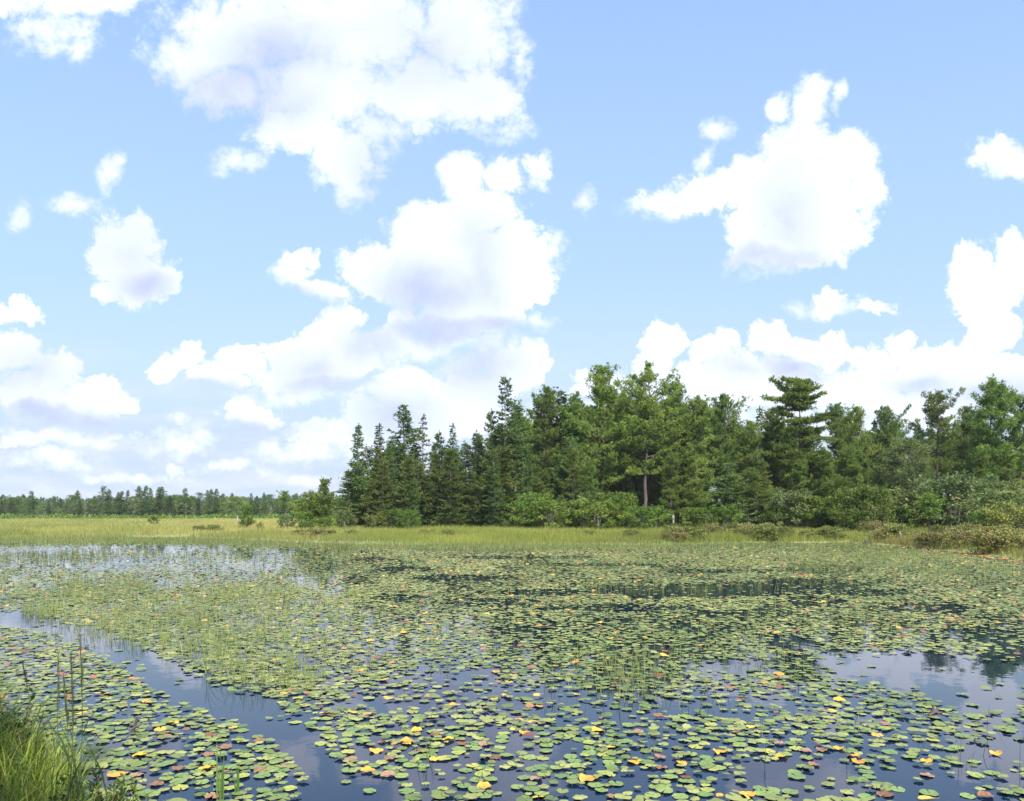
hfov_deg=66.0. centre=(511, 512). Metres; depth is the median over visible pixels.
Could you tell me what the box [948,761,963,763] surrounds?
lily pad
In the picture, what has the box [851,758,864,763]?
lily pad
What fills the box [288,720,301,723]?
lily pad
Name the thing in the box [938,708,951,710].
lily pad
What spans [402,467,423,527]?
spruce tree
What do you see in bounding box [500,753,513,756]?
lily pad
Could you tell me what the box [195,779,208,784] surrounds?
lily pad
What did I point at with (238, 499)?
broadleaf tree
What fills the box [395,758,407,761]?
lily pad
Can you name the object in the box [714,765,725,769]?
lily pad
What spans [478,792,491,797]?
lily pad
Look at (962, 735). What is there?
lily pad
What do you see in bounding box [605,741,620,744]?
lily pad
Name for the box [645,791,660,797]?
lily pad
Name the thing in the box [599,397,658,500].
pine tree
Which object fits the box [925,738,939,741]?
lily pad
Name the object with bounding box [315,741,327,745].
lily pad
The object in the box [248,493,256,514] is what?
spruce tree
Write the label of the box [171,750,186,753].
lily pad
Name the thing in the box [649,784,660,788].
lily pad
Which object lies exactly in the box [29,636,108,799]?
reed stalk
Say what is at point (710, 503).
leafy shrub
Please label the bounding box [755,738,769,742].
lily pad
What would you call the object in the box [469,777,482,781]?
lily pad
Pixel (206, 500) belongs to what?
spruce tree
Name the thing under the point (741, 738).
lily pad
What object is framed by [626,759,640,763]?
lily pad
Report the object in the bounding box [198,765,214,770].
lily pad
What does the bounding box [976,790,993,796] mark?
lily pad
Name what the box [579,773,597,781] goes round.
lily pad
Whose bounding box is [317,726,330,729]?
lily pad
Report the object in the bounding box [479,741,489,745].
lily pad
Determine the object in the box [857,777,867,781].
lily pad
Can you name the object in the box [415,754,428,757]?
lily pad
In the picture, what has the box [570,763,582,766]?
lily pad
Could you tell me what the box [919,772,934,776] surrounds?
lily pad
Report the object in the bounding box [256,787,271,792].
lily pad
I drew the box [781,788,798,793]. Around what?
lily pad
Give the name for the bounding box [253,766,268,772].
lily pad
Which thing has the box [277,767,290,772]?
lily pad
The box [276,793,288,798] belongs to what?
lily pad
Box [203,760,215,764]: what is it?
lily pad
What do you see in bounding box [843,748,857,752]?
lily pad
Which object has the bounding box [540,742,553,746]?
lily pad
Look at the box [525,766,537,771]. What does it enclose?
lily pad
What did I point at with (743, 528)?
heath bush
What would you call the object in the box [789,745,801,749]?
lily pad
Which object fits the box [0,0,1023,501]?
sky
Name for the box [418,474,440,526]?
spruce tree
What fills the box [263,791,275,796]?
lily pad
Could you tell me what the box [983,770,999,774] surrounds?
lily pad
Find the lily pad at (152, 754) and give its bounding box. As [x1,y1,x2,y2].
[146,752,159,755]
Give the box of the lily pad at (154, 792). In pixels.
[144,790,160,796]
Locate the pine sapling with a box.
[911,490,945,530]
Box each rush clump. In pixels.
[216,743,224,799]
[234,764,238,793]
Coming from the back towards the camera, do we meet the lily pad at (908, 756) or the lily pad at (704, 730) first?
the lily pad at (704, 730)
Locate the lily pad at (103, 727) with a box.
[95,725,108,728]
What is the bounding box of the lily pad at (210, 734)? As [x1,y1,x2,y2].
[205,732,216,736]
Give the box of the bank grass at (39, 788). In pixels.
[0,655,155,800]
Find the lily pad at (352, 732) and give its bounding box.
[341,731,354,734]
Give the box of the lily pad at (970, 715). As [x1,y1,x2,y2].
[966,714,979,717]
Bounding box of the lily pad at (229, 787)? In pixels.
[224,785,233,789]
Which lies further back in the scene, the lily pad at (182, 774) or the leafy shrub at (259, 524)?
the leafy shrub at (259, 524)
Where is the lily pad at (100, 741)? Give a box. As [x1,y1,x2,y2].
[96,739,109,742]
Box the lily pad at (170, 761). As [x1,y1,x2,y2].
[162,759,176,764]
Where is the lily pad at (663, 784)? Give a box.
[658,783,670,786]
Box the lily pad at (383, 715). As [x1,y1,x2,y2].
[377,713,389,716]
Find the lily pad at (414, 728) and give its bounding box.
[410,726,421,730]
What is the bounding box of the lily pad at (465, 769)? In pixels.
[458,767,471,772]
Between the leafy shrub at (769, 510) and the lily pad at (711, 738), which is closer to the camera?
the lily pad at (711, 738)
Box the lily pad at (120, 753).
[113,750,129,755]
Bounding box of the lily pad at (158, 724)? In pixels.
[152,723,165,725]
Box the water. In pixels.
[0,537,1023,800]
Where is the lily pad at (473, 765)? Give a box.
[466,763,479,766]
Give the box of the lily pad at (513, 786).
[511,784,523,788]
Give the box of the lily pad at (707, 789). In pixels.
[701,787,714,791]
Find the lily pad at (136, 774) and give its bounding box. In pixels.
[129,772,143,777]
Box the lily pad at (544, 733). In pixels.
[537,732,549,734]
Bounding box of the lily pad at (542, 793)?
[534,791,548,795]
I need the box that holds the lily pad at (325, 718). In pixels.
[320,716,332,719]
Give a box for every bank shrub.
[0,687,35,769]
[5,706,49,768]
[9,742,32,795]
[48,773,75,800]
[64,758,88,800]
[85,749,124,800]
[101,772,128,800]
[116,776,137,800]
[126,788,150,800]
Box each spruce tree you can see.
[0,500,6,514]
[4,497,17,515]
[10,498,26,514]
[18,491,40,516]
[44,499,52,515]
[50,496,58,514]
[56,498,64,512]
[65,491,83,514]
[67,498,82,516]
[75,500,84,516]
[85,498,90,515]
[88,486,111,513]
[90,496,101,516]
[102,489,115,516]
[112,491,126,515]
[112,492,122,513]
[120,490,133,515]
[131,486,145,515]
[135,485,157,516]
[146,488,156,514]
[153,487,165,515]
[155,486,168,515]
[158,495,179,515]
[179,487,196,516]
[179,493,191,515]
[191,497,204,515]
[200,489,209,514]
[203,488,214,514]
[206,489,225,517]
[219,494,227,516]
[227,493,235,515]
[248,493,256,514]
[253,496,260,514]
[258,493,269,515]
[271,499,280,516]
[274,495,290,516]
[285,495,297,515]
[332,469,369,527]
[341,468,364,522]
[344,423,371,525]
[351,444,373,523]
[360,423,393,513]
[370,404,429,524]
[373,446,404,513]
[380,468,401,527]
[382,438,399,468]
[395,466,408,503]
[402,463,435,527]
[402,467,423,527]
[410,414,435,501]
[410,445,422,486]
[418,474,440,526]
[426,429,457,525]
[430,450,446,524]
[445,462,475,525]
[447,423,463,478]
[455,440,476,490]
[465,430,485,516]
[473,408,514,501]
[474,443,488,481]
[479,449,508,527]
[483,458,505,525]
[486,375,529,512]
[493,396,538,510]
[515,448,534,514]
[540,386,595,490]
[547,433,592,527]
[596,402,639,498]
[700,460,763,527]
[745,405,769,500]
[751,447,766,524]
[811,425,823,521]
[869,418,887,522]
[907,421,924,459]
[908,430,926,475]
[935,420,971,525]
[1005,432,1023,489]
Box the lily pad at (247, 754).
[239,753,253,756]
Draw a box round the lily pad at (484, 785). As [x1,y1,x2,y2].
[476,781,490,788]
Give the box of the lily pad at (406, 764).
[403,762,417,766]
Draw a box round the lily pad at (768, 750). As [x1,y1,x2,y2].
[763,748,775,752]
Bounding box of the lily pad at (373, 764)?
[365,763,379,766]
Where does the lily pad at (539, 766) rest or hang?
on the water
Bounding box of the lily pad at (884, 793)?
[876,790,893,796]
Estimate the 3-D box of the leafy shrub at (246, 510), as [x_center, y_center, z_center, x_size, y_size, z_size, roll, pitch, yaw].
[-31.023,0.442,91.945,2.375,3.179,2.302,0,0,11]
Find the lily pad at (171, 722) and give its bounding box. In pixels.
[166,720,178,723]
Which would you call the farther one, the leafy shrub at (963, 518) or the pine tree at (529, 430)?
the pine tree at (529, 430)
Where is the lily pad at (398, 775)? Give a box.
[394,773,408,777]
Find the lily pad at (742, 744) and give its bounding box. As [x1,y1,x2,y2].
[733,742,746,746]
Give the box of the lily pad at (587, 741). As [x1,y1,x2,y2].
[583,739,596,743]
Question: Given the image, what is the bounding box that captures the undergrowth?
[0,512,335,518]
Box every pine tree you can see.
[274,490,297,516]
[304,475,341,526]
[501,410,541,482]
[519,384,564,525]
[525,476,560,513]
[533,417,563,469]
[539,391,593,492]
[550,468,566,505]
[555,446,586,507]
[560,448,586,489]
[561,362,640,519]
[566,460,602,525]
[582,414,612,493]
[597,415,653,504]
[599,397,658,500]
[607,389,639,511]
[609,360,692,521]
[631,419,683,501]
[631,452,662,518]
[649,381,707,524]
[651,452,689,525]
[671,394,725,518]
[676,442,713,515]
[677,418,717,499]
[704,409,736,501]
[706,392,753,480]
[710,484,730,522]
[725,419,773,516]
[726,421,749,480]
[735,466,777,524]
[753,422,790,483]
[754,375,847,500]
[759,406,794,495]
[787,458,815,526]
[788,447,815,487]
[807,447,835,518]
[808,464,835,500]
[821,402,858,476]
[825,445,866,493]
[833,403,881,483]
[841,442,873,486]
[847,459,863,487]
[858,428,880,462]
[867,463,890,486]
[868,423,911,480]
[869,403,911,488]
[878,417,921,476]
[880,442,908,491]
[888,387,970,490]
[900,448,934,492]
[905,437,950,475]
[925,459,936,490]
[927,437,964,492]
[942,404,984,479]
[950,420,970,437]
[963,373,1020,481]
[966,449,993,487]
[972,406,987,433]
[986,432,1022,483]
[990,443,1023,490]
[991,392,1023,488]
[1015,441,1023,489]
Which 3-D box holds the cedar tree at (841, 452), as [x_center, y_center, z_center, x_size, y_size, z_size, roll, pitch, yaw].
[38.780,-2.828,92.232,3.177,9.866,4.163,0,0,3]
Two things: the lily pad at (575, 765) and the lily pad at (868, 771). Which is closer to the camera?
the lily pad at (868, 771)
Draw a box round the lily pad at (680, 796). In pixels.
[672,793,688,798]
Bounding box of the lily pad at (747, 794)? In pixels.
[738,791,754,798]
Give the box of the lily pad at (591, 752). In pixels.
[581,749,595,754]
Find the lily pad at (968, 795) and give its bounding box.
[960,792,975,798]
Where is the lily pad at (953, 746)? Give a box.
[948,745,964,748]
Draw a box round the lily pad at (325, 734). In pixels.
[320,733,333,736]
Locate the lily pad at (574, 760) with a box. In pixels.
[568,759,580,762]
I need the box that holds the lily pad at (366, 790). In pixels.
[363,788,375,792]
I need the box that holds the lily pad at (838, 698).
[833,696,845,700]
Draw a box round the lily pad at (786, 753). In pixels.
[778,751,791,755]
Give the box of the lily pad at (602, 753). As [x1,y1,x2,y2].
[596,751,609,756]
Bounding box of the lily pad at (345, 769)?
[341,767,355,771]
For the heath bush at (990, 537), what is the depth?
42.60 m
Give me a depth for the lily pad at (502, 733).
8.18 m
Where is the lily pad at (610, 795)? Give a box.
[606,793,614,798]
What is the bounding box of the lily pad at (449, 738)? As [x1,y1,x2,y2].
[442,736,453,739]
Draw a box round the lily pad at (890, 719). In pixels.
[883,718,896,721]
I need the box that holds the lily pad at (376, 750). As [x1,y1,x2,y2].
[369,748,382,753]
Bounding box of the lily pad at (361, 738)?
[357,736,369,739]
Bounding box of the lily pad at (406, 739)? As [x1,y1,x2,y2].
[400,736,412,742]
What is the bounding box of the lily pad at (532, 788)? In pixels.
[523,785,539,790]
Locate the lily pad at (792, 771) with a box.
[787,769,800,773]
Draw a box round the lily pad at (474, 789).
[468,786,484,792]
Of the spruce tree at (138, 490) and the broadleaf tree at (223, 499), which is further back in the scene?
the broadleaf tree at (223, 499)
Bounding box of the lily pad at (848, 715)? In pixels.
[840,713,854,716]
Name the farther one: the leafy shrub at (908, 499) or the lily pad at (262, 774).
the leafy shrub at (908, 499)
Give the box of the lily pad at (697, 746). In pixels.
[688,744,702,748]
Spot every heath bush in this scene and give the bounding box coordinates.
[188,525,204,530]
[205,524,224,530]
[291,529,305,534]
[297,527,327,536]
[326,529,336,534]
[343,529,358,533]
[416,529,434,533]
[439,529,457,534]
[582,529,598,534]
[623,529,641,535]
[659,525,685,537]
[662,525,691,537]
[666,531,690,542]
[679,525,708,538]
[700,523,724,534]
[720,522,740,530]
[723,522,752,529]
[735,523,759,535]
[744,524,779,539]
[749,525,788,540]
[757,521,783,527]
[776,526,795,536]
[796,529,817,537]
[810,526,841,538]
[818,525,847,538]
[856,520,883,532]
[868,528,896,541]
[869,521,901,536]
[877,522,921,537]
[910,531,957,547]
[928,524,956,532]
[938,528,974,547]
[942,524,973,535]
[957,522,982,533]
[967,528,1023,552]
[967,530,1020,553]
[970,524,1008,535]
[970,524,1021,542]
[1007,534,1023,549]
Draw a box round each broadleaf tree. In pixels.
[6,497,23,514]
[15,498,34,510]
[15,504,23,513]
[26,498,44,512]
[53,507,64,516]
[62,495,76,510]
[63,502,72,514]
[65,496,82,509]
[69,500,86,513]
[85,498,99,513]
[90,498,104,514]
[125,496,141,515]
[160,495,175,511]
[171,494,184,512]
[176,496,195,514]
[185,495,199,511]
[192,492,204,512]
[218,503,228,513]
[219,497,229,514]
[222,495,248,521]
[260,494,277,511]
[266,500,274,513]
[288,499,298,512]
[870,436,936,500]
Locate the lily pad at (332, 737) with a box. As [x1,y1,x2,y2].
[325,735,337,738]
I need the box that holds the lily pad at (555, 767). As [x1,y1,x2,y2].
[550,765,562,768]
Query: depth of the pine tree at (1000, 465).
125.48 m
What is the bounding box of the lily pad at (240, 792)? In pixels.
[231,790,246,794]
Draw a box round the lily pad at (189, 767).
[185,765,197,768]
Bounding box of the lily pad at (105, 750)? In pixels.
[101,747,115,752]
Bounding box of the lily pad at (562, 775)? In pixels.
[554,773,569,777]
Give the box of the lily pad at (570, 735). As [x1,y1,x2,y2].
[563,733,575,737]
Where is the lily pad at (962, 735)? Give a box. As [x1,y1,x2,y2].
[955,733,969,737]
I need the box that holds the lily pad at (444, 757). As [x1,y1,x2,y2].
[438,755,450,759]
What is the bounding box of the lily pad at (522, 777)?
[517,774,530,779]
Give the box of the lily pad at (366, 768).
[361,766,374,771]
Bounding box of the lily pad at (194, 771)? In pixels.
[190,769,205,772]
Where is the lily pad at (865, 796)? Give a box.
[858,793,874,799]
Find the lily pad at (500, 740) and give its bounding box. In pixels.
[495,739,508,742]
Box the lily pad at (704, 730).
[696,729,710,732]
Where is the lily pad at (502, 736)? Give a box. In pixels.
[495,735,508,738]
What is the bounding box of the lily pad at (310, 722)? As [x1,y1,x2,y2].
[304,721,316,724]
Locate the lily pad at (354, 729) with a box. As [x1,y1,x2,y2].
[346,727,360,731]
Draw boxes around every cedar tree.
[360,447,382,525]
[366,473,389,514]
[367,458,392,524]
[370,458,393,505]
[392,456,425,527]
[420,472,436,524]
[427,457,461,525]
[434,448,468,526]
[454,469,472,527]
[458,468,486,524]
[467,479,487,527]
[470,445,530,527]
[506,477,515,528]
[551,481,561,527]
[561,462,587,525]
[627,481,642,520]
[747,458,771,523]
[831,448,846,496]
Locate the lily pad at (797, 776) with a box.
[787,773,804,778]
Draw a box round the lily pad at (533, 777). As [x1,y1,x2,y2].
[530,776,541,779]
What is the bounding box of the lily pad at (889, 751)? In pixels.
[881,749,897,754]
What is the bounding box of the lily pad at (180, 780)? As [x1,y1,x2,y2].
[169,777,187,783]
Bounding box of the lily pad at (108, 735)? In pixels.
[99,734,115,738]
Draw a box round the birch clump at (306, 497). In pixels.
[290,490,326,522]
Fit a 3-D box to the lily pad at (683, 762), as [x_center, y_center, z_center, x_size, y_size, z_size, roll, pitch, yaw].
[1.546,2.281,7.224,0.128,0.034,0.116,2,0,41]
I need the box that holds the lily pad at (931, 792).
[919,789,938,795]
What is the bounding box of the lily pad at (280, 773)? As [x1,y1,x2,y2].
[273,772,287,775]
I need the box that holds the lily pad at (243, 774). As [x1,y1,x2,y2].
[233,773,249,777]
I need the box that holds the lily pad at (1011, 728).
[1003,727,1017,730]
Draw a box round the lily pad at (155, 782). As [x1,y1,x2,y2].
[150,780,163,784]
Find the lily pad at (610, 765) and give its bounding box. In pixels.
[605,764,617,767]
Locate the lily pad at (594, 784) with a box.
[587,782,603,786]
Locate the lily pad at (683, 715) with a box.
[678,714,690,716]
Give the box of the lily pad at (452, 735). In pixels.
[446,733,458,736]
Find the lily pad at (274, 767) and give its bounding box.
[265,765,279,770]
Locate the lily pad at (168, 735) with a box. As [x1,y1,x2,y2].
[157,734,170,738]
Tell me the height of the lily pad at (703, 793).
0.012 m
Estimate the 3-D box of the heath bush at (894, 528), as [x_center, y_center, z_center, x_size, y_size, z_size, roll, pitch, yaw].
[28.888,1.417,59.340,3.035,1.457,2.728,0,0,-29]
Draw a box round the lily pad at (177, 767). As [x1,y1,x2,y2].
[172,765,185,769]
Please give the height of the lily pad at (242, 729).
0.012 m
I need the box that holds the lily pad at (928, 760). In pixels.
[920,758,932,762]
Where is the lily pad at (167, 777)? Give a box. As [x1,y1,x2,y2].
[159,775,173,779]
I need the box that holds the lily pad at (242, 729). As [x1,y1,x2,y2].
[236,728,248,731]
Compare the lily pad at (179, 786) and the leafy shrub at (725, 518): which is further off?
the leafy shrub at (725, 518)
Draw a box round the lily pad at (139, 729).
[135,728,145,731]
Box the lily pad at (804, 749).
[799,747,811,751]
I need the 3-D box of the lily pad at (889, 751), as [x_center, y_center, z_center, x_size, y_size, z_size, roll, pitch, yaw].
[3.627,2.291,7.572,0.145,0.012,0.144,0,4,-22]
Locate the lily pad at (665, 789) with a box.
[655,786,672,792]
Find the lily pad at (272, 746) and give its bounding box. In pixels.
[266,744,278,748]
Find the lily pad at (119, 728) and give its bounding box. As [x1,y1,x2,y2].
[114,726,127,729]
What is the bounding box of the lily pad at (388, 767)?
[383,765,394,769]
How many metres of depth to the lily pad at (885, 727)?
8.40 m
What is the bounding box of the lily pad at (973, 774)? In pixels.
[966,771,984,777]
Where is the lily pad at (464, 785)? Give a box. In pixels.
[457,783,470,787]
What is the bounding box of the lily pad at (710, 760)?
[701,758,715,761]
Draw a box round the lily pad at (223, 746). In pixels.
[216,744,231,748]
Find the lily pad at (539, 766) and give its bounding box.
[533,764,548,768]
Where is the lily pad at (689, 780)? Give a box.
[678,778,695,782]
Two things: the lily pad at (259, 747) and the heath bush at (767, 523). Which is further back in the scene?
the heath bush at (767, 523)
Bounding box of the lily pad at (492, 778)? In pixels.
[483,776,497,780]
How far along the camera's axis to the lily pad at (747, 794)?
6.40 m
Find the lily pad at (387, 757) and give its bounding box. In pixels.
[384,755,395,759]
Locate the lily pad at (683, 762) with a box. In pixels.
[674,760,686,764]
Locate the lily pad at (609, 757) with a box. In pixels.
[602,755,615,758]
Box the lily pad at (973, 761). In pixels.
[967,759,981,762]
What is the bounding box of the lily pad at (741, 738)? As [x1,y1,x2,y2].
[732,737,745,740]
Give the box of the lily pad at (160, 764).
[154,763,168,766]
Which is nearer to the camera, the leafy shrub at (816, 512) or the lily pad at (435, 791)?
the lily pad at (435, 791)
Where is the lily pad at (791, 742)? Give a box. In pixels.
[784,741,797,744]
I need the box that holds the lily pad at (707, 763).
[699,761,714,766]
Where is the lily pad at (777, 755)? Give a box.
[772,753,787,757]
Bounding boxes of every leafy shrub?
[147,516,160,524]
[235,503,256,527]
[256,522,264,529]
[276,514,295,529]
[294,510,316,528]
[312,516,336,527]
[332,509,357,528]
[362,511,385,528]
[380,508,407,527]
[395,509,419,528]
[429,520,441,526]
[503,520,513,527]
[506,492,566,527]
[510,504,531,525]
[514,512,532,526]
[519,499,578,528]
[560,513,580,528]
[562,490,599,527]
[569,498,623,528]
[593,491,639,527]
[594,494,633,527]
[595,501,625,526]
[602,491,636,527]
[607,491,638,523]
[620,505,666,529]
[622,505,652,527]
[641,504,673,527]
[652,505,673,526]
[678,507,704,526]
[682,507,713,526]
[695,499,718,526]
[706,503,745,528]
[710,510,739,523]
[711,500,759,523]
[750,495,789,524]
[760,504,786,526]
[761,488,818,526]
[783,495,832,527]
[789,495,830,527]
[819,487,872,525]
[823,511,841,526]
[827,509,876,530]
[834,487,892,526]
[839,485,897,526]
[839,487,901,521]
[853,500,891,530]
[882,485,946,528]
[889,503,926,529]
[895,492,949,527]
[898,469,1011,526]
[915,503,953,527]
[945,499,985,524]
[953,487,1023,529]
[955,479,1006,509]
[966,511,996,528]
[971,480,1022,525]
[979,499,1023,529]
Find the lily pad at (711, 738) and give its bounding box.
[706,736,719,739]
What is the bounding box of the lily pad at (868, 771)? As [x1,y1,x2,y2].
[858,769,873,773]
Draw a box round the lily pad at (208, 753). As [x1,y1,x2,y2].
[201,751,214,755]
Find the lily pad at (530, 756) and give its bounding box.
[523,754,536,759]
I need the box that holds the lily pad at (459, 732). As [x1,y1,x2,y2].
[453,730,466,733]
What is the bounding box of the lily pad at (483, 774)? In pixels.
[474,770,490,776]
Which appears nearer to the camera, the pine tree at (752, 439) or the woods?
the pine tree at (752, 439)
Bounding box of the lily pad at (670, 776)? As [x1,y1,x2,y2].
[661,774,677,778]
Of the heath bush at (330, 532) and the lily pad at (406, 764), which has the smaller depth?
the lily pad at (406, 764)
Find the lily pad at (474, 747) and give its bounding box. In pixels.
[469,745,481,749]
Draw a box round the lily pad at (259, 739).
[253,738,265,741]
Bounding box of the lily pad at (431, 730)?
[426,729,438,732]
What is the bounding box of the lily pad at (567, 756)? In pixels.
[564,754,576,758]
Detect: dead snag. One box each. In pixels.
[130,718,140,733]
[928,706,937,717]
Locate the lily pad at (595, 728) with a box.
[592,726,602,731]
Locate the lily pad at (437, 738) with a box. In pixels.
[429,737,441,739]
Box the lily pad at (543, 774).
[536,771,550,775]
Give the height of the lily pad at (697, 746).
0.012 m
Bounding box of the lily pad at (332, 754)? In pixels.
[329,752,342,756]
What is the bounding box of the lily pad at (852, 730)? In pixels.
[844,729,858,732]
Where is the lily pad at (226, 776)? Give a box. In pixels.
[215,774,229,778]
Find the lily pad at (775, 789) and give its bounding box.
[767,787,780,791]
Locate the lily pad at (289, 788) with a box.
[283,785,296,790]
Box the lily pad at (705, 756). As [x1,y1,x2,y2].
[699,755,711,758]
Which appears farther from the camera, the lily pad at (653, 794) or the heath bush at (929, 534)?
the heath bush at (929, 534)
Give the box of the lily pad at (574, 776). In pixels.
[567,774,579,779]
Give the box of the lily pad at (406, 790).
[399,787,414,793]
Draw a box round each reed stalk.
[5,661,54,778]
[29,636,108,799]
[33,651,81,800]
[38,674,78,800]
[49,713,104,800]
[54,652,102,800]
[82,733,107,800]
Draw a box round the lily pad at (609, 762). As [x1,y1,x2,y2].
[602,760,615,764]
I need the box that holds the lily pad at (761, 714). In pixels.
[755,713,767,715]
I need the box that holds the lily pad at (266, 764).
[261,763,272,768]
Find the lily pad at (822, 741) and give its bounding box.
[815,739,829,742]
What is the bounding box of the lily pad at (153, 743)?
[147,742,161,744]
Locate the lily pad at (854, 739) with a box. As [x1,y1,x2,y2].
[849,737,862,740]
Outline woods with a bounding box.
[0,494,712,514]
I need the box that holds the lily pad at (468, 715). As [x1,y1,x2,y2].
[462,714,473,717]
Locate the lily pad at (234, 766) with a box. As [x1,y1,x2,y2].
[227,763,240,768]
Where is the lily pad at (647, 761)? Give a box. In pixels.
[639,759,654,763]
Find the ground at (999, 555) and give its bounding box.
[4,514,1023,559]
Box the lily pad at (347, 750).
[341,749,354,752]
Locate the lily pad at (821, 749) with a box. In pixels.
[816,747,826,751]
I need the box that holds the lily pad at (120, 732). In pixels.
[114,731,128,733]
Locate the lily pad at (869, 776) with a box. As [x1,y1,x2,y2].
[862,774,876,778]
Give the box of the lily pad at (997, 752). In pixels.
[989,750,1001,755]
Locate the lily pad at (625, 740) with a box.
[618,738,632,742]
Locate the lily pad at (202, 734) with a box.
[195,733,205,736]
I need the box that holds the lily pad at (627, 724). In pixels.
[622,723,635,726]
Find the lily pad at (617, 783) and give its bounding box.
[608,780,622,785]
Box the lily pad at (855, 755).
[847,753,859,757]
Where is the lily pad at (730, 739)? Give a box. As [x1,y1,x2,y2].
[724,738,737,741]
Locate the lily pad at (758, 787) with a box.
[753,785,766,790]
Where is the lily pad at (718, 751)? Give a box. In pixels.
[713,748,726,753]
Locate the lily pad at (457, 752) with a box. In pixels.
[451,749,465,754]
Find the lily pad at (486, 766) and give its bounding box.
[477,765,492,770]
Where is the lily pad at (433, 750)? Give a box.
[425,748,438,752]
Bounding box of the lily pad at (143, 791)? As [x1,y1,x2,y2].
[135,789,152,794]
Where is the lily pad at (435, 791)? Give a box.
[431,789,444,793]
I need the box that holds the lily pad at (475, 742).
[469,740,478,745]
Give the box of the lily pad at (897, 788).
[889,785,904,791]
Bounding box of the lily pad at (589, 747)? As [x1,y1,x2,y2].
[583,746,594,749]
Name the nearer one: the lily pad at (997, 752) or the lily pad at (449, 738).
the lily pad at (997, 752)
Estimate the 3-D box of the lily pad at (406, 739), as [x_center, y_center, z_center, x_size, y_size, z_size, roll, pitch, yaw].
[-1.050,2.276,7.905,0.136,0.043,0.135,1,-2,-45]
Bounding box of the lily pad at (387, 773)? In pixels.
[380,770,395,776]
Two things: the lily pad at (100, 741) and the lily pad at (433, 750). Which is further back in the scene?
the lily pad at (100, 741)
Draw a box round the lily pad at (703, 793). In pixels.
[696,791,713,796]
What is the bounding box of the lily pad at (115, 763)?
[108,761,122,765]
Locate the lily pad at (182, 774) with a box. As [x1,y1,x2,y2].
[174,772,188,776]
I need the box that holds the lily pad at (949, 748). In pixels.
[943,747,957,750]
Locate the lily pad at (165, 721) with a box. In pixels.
[160,719,173,722]
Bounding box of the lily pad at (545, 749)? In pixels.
[539,748,552,752]
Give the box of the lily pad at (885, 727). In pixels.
[877,726,891,729]
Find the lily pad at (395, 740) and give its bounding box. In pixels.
[390,739,400,742]
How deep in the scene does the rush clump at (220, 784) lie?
6.31 m
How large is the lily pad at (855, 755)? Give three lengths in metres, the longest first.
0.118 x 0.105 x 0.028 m
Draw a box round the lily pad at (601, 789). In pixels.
[595,787,607,791]
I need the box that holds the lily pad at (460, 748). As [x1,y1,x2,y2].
[452,746,465,750]
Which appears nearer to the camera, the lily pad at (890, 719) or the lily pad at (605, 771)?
the lily pad at (605, 771)
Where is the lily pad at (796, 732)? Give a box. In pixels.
[791,730,806,734]
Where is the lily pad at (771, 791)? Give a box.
[766,790,778,793]
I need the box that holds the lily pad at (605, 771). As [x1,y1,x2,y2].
[596,770,612,774]
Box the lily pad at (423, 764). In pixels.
[416,763,429,767]
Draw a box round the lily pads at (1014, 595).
[0,541,1023,800]
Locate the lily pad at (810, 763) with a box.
[808,761,819,765]
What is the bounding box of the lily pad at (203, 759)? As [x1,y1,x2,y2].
[196,757,211,760]
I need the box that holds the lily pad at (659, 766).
[655,765,666,768]
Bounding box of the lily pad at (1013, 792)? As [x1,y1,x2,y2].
[1007,790,1020,794]
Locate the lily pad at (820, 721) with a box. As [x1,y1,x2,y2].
[815,720,827,723]
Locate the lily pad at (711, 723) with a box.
[704,722,717,725]
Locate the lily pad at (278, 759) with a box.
[269,758,283,762]
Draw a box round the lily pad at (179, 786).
[172,784,188,789]
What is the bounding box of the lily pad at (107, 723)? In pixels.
[101,722,112,724]
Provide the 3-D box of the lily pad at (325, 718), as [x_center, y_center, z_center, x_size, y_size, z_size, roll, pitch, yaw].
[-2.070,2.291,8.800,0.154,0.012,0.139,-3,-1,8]
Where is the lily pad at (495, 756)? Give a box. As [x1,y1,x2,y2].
[488,754,499,758]
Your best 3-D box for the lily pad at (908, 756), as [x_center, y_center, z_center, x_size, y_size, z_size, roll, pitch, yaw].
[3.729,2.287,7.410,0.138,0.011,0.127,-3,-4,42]
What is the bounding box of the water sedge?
[0,534,1023,794]
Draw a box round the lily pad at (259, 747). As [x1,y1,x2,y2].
[252,745,266,749]
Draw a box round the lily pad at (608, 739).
[599,737,613,741]
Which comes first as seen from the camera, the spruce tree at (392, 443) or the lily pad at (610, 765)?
the lily pad at (610, 765)
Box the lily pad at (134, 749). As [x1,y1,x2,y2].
[130,748,144,750]
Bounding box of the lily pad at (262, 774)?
[253,772,270,777]
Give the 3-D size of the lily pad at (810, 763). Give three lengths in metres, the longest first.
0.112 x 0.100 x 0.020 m
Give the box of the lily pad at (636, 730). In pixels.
[633,728,643,732]
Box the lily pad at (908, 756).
[902,754,916,757]
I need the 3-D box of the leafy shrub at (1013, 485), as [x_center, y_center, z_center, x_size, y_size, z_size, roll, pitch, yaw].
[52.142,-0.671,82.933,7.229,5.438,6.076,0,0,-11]
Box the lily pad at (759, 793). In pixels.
[753,790,766,795]
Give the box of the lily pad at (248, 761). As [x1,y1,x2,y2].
[238,759,253,764]
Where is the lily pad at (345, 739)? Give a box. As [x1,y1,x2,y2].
[338,737,351,741]
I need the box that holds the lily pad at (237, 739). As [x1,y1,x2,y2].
[231,737,244,740]
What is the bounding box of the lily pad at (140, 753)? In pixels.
[132,751,145,756]
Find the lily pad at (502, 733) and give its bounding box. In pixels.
[497,731,510,734]
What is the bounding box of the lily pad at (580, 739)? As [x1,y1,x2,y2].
[572,737,584,741]
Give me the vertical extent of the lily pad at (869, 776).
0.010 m
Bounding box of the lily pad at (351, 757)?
[344,756,356,759]

